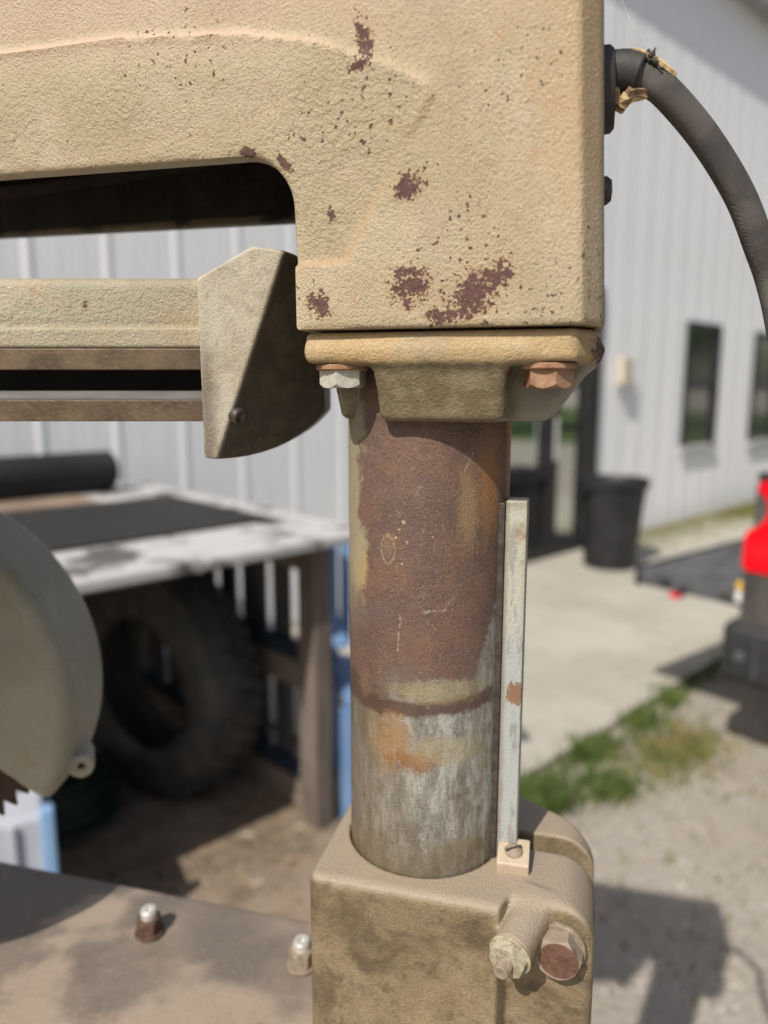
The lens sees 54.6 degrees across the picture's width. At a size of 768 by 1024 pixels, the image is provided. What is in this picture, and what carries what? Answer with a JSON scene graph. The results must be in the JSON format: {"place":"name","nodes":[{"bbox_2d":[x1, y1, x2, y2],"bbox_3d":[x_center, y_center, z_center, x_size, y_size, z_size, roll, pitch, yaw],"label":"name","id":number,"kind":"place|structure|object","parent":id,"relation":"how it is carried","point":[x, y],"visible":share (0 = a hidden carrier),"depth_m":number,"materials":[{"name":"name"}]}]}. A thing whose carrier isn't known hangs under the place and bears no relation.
{"place":"outdoors","nodes":[
{"label":"outdoors","id":0,"kind":"place"},
{"bbox_2d":[166,507,767,1023],"bbox_3d":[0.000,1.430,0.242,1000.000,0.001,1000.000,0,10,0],"label":"ground","id":1,"kind":"structure","parent":0,"point":[714,991],"depth_m":2.21,"materials":[{"name":"beige gravel"}]},
{"bbox_2d":[0,862,312,1023],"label":"saw stand","id":2,"kind":"object","parent":1,"relation":"on","point":[75,950],"visible":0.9,"depth_m":0.61,"materials":[{"name":"tan paint"},{"name":"painted metal"}]},
{"bbox_2d":[0,0,767,1023],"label":"radial arm saw","id":3,"kind":"object","parent":2,"relation":"on","point":[430,180],"visible":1,"depth_m":0.42,"materials":[{"name":"beige paint"}]},
{"bbox_2d":[646,47,662,72],"bbox_3d":[0.136,-0.226,0.372,0.009,0.013,0.005,3,10,15],"label":"debris","id":4,"kind":"object","parent":3,"relation":"on","point":[653,60],"visible":1,"depth_m":0.37,"materials":[{"name":"brown"}]},
{"bbox_2d":[49,718,340,922],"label":"dirt","id":5,"kind":"structure","parent":1,"relation":"on","point":[133,874],"depth_m":2.37,"materials":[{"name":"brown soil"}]},
{"bbox_2d":[0,790,58,872],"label":"plastic crate","id":6,"kind":"object","parent":5,"relation":"on","point":[27,832],"visible":0.34,"depth_m":1.72,"materials":[{"name":"white plastic"}]},
{"bbox_2d":[48,751,120,849],"bbox_3d":[-1.097,0.945,2.495,0.410,0.201,0.406,0,10,0],"label":"garden hose","id":7,"kind":"object","parent":5,"relation":"on","point":[96,796],"visible":0.45,"depth_m":2.40,"materials":[{"name":"rubber"}]},
{"bbox_2d":[81,572,263,799],"bbox_3d":[-0.807,0.594,2.681,0.834,0.834,0.237,6,11,33],"label":"truck tyre","id":8,"kind":"object","parent":5,"relation":"on","point":[191,621],"visible":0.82,"depth_m":2.51,"materials":[{"name":"black rubber"}]},
{"bbox_2d":[0,483,348,831],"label":"workbench","id":9,"kind":"object","parent":5,"relation":"on","point":[309,541],"visible":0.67,"depth_m":2.34,"materials":[{"name":"white paint"}]},
{"bbox_2d":[0,495,99,512],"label":"cardboard sheet","id":10,"kind":"object","parent":9,"relation":"on","point":[34,504],"visible":0.8,"depth_m":2.82,"materials":[{"name":"beige cardboard"}]},
{"bbox_2d":[0,450,118,499],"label":"rolled mat","id":11,"kind":"object","parent":9,"relation":"on","point":[27,476],"visible":1,"depth_m":3.03,"materials":[{"name":"black rubber"}]},
{"bbox_2d":[4,495,274,552],"bbox_3d":[-1.691,0.147,1.795,2.940,0.008,0.740,-9,13,-43],"label":"rubber mat","id":12,"kind":"object","parent":9,"relation":"on","point":[60,529],"visible":1,"depth_m":2.47,"materials":[{"name":"black rubber"}]},
{"bbox_2d":[142,554,301,806],"bbox_3d":[-0.664,0.482,2.920,0.060,0.935,1.260,-9,13,-43],"label":"wooden pallet","id":13,"kind":"object","parent":5,"relation":"on","point":[277,766],"visible":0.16,"depth_m":2.67,"materials":[{"name":"brown wood"}]},
{"bbox_2d":[330,544,350,819],"bbox_3d":[0.035,0.544,2.628,0.470,0.950,0.460,-2,10,-10],"label":"plastic chair","id":14,"kind":"object","parent":5,"relation":"on","point":[340,665],"visible":0.2,"depth_m":2.72,"materials":[{"name":"blue plastic"}]},
{"bbox_2d":[0,0,767,661],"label":"metal building","id":15,"kind":"structure","parent":1,"relation":"on","point":[682,422],"depth_m":6.69,"materials":[{"name":"white metal"}]},
{"bbox_2d":[509,288,604,560],"bbox_3d":[1.331,-0.707,6.071,1.438,2.270,0.175,-9,13,-43],"label":"glass door","id":16,"kind":"structure","parent":15,"relation":"in","point":[548,456],"depth_m":6.26,"materials":[{"name":"black glass"}]},
{"bbox_2d":[617,358,633,384],"bbox_3d":[2.170,-1.263,6.686,0.180,0.240,0.069,-9,13,-43],"label":"wall box","id":17,"kind":"object","parent":15,"relation":"attached to","point":[625,370],"visible":1,"depth_m":6.64,"materials":[{"name":"beige plastic"}]},
{"bbox_2d":[678,321,722,452],"bbox_3d":[3.349,-1.318,7.884,0.840,1.330,0.120,-9,13,-43],"label":"window","id":18,"kind":"structure","parent":15,"relation":"in","point":[703,340],"depth_m":7.90,"materials":[{"name":"black glass"}]},
{"bbox_2d":[746,331,767,445],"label":"window","id":19,"kind":"structure","parent":15,"relation":"in","point":[758,408],"depth_m":9.01,"materials":[{"name":"black glass"}]},
{"bbox_2d":[166,514,753,779],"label":"walkway","id":20,"kind":"structure","parent":1,"relation":"on","point":[599,644],"depth_m":4.16,"materials":[{"name":"concrete"}]},
{"bbox_2d":[577,474,650,570],"bbox_3d":[1.800,0.080,5.896,0.555,0.706,0.555,5,11,25],"label":"trash can","id":21,"kind":"object","parent":20,"relation":"on","point":[612,507],"visible":1,"depth_m":5.72,"materials":[{"name":"grey plastic"}]},
{"bbox_2d":[520,655,730,828],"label":"grass","id":22,"kind":"structure","parent":1,"relation":"on","point":[546,790],"depth_m":2.82,"materials":[{"name":"green plant"}]},
{"bbox_2d":[565,689,767,1023],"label":"pebbles","id":23,"kind":"object","parent":1,"relation":"on","point":[683,923],"visible":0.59,"depth_m":2.22,"materials":[{"name":"gravel"}]},
{"bbox_2d":[571,501,767,1004],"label":"dry grass","id":24,"kind":"structure","parent":1,"relation":"on","point":[684,749],"depth_m":2.97,"materials":[{"name":"beige plant"}]},
{"bbox_2d":[635,471,767,691],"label":"lawn mower","id":25,"kind":"object","parent":1,"relation":"on","point":[735,573],"visible":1,"depth_m":2.75,"materials":[{"name":"plastic"}]}
]}

